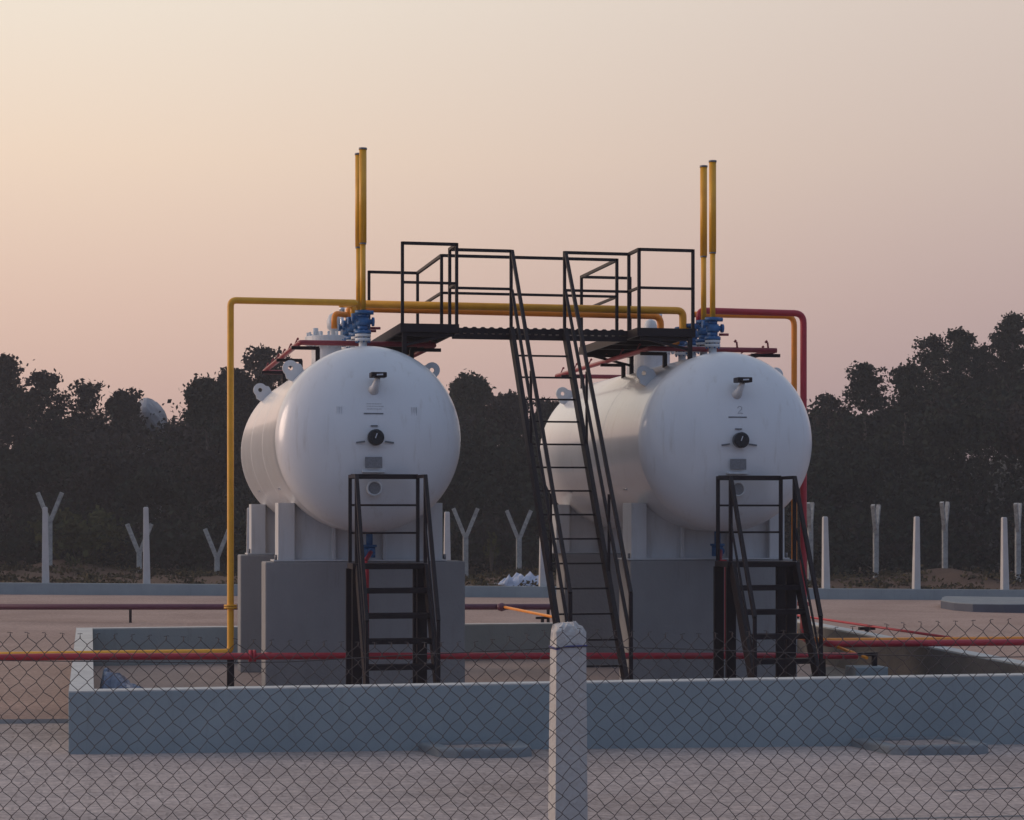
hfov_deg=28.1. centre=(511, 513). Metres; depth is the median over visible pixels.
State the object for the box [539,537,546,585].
fence post
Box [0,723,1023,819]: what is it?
paving
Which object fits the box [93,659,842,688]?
floor
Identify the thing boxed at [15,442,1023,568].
hill
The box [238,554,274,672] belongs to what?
concrete pedestal
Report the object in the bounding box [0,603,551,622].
maroon pipe
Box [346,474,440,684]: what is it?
inspection stair
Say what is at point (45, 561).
fence post
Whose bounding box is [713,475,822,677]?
inspection stair
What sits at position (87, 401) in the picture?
bare tree
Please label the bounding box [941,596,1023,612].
raised slab
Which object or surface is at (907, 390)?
scrub tree
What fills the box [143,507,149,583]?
fence post
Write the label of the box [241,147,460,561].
storage tank
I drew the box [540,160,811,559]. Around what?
storage tank
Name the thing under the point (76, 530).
bush
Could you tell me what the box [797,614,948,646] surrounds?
thin red pipe
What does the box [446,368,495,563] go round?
dome tree
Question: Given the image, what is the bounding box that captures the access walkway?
[367,241,695,679]
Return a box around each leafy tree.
[178,372,238,560]
[214,365,259,520]
[484,389,533,565]
[529,396,559,566]
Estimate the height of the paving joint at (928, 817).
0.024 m
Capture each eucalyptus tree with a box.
[838,360,892,569]
[906,332,962,564]
[930,326,993,569]
[964,341,999,566]
[982,310,1023,569]
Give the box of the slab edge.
[0,719,67,723]
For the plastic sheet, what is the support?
on the floor
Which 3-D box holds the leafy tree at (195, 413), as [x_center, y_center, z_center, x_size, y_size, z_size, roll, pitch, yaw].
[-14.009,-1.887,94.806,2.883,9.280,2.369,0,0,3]
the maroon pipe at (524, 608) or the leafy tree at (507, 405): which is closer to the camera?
the maroon pipe at (524, 608)
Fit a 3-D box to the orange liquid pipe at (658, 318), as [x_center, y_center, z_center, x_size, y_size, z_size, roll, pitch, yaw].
[-0.045,-2.650,28.828,5.045,0.500,0.369,0,0,-12]
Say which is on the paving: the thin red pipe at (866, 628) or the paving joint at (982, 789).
the paving joint at (982, 789)
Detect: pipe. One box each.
[0,297,689,686]
[0,549,857,675]
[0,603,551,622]
[331,308,679,345]
[695,311,1023,641]
[696,307,1023,665]
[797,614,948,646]
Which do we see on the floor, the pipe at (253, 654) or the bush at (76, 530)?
the pipe at (253, 654)
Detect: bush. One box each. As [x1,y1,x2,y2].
[25,504,139,566]
[80,528,139,567]
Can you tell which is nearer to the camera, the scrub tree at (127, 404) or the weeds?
the weeds
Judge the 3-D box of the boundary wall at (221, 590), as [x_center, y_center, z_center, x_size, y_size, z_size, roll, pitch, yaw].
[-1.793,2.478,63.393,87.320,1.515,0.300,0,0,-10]
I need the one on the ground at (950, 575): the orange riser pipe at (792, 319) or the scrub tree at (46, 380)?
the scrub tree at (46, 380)
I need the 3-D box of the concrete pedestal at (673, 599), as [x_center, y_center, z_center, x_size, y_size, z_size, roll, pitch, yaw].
[2.728,1.548,28.491,2.400,1.805,0.610,0,0,-12]
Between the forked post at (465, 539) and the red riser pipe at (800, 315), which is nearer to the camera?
the red riser pipe at (800, 315)
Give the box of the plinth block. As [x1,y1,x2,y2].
[845,665,887,675]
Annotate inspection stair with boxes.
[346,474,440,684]
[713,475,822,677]
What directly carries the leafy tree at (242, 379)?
on the ground at (950, 575)
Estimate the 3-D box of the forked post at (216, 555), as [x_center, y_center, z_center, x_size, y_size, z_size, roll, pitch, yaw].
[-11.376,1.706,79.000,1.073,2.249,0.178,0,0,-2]
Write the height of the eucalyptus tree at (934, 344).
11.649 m
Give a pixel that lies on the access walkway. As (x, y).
(611, 343)
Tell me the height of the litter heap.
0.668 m
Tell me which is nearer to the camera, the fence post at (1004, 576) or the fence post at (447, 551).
the fence post at (447, 551)
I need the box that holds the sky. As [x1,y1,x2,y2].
[0,0,1023,460]
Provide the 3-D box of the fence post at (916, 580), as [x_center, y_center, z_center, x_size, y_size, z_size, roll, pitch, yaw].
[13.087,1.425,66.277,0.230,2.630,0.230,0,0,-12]
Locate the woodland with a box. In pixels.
[0,351,1023,579]
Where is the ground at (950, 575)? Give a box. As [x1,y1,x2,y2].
[0,559,1023,589]
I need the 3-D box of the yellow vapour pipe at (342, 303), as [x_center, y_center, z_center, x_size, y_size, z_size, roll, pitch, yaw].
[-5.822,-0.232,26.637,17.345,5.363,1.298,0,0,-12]
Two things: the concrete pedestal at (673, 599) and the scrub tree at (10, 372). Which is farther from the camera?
the scrub tree at (10, 372)
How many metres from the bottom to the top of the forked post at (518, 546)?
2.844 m
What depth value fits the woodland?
87.39 m
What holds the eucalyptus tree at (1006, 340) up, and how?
on the ground at (950, 575)
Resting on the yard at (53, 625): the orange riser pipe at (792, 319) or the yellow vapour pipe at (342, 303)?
the orange riser pipe at (792, 319)
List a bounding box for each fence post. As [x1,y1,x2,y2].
[42,507,48,582]
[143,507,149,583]
[246,508,248,552]
[444,512,450,559]
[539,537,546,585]
[822,516,829,587]
[912,516,920,588]
[1000,517,1008,589]
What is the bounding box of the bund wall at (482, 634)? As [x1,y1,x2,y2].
[68,620,1023,753]
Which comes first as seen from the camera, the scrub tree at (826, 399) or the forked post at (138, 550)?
the forked post at (138, 550)
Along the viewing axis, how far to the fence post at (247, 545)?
62.52 m
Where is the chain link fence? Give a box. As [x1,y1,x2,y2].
[0,618,1023,819]
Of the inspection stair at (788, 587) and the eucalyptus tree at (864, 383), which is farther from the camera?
the eucalyptus tree at (864, 383)
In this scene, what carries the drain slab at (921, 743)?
on the paving
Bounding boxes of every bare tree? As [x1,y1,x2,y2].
[62,378,113,520]
[235,343,292,422]
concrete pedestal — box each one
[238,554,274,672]
[261,560,464,685]
[556,553,621,664]
[619,559,796,679]
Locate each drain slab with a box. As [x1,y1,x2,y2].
[418,740,531,757]
[851,736,988,754]
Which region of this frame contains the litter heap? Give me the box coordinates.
[498,572,538,585]
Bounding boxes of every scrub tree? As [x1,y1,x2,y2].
[0,353,28,559]
[13,368,76,561]
[104,387,150,525]
[807,391,857,446]
[886,362,930,559]
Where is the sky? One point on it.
(163, 163)
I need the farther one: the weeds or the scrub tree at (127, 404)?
the scrub tree at (127, 404)
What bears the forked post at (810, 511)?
on the ground at (950, 575)
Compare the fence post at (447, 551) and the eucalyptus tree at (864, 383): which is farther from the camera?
the eucalyptus tree at (864, 383)
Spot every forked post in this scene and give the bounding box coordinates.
[36,492,63,565]
[125,523,152,571]
[203,528,226,574]
[452,508,478,575]
[505,510,532,568]
[807,502,814,579]
[871,504,880,577]
[940,501,949,567]
[1013,503,1021,581]
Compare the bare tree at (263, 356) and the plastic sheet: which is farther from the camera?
the bare tree at (263, 356)
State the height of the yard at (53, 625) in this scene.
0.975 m
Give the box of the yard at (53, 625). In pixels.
[0,594,1023,718]
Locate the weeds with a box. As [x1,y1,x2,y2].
[0,557,1023,589]
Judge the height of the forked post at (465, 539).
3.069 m
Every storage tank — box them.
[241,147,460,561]
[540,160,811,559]
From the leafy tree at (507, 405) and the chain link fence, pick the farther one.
the leafy tree at (507, 405)
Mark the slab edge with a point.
(11, 721)
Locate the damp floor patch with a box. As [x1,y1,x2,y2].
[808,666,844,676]
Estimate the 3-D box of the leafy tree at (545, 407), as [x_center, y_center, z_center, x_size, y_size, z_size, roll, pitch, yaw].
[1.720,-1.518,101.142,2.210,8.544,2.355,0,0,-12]
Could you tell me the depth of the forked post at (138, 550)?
78.92 m
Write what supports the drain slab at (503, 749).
on the paving
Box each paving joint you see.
[839,815,1023,819]
[943,787,1023,790]
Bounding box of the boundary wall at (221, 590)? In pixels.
[0,583,1023,599]
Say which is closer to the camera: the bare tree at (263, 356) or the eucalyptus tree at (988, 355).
the bare tree at (263, 356)
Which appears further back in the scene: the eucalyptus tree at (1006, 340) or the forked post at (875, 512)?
the eucalyptus tree at (1006, 340)
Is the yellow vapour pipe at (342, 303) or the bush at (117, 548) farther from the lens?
the bush at (117, 548)
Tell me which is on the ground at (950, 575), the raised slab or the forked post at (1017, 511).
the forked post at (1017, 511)
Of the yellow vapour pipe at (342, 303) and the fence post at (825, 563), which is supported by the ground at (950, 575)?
the fence post at (825, 563)
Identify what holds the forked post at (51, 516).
on the ground at (950, 575)
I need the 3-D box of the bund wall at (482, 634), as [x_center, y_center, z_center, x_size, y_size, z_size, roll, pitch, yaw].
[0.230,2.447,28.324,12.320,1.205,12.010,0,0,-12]
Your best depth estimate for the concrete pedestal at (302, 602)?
27.14 m
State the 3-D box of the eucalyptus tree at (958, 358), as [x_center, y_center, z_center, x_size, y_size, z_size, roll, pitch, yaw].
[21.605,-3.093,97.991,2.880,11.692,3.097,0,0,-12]
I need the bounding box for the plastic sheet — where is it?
[99,668,142,688]
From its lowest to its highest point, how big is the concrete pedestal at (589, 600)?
1.805 m

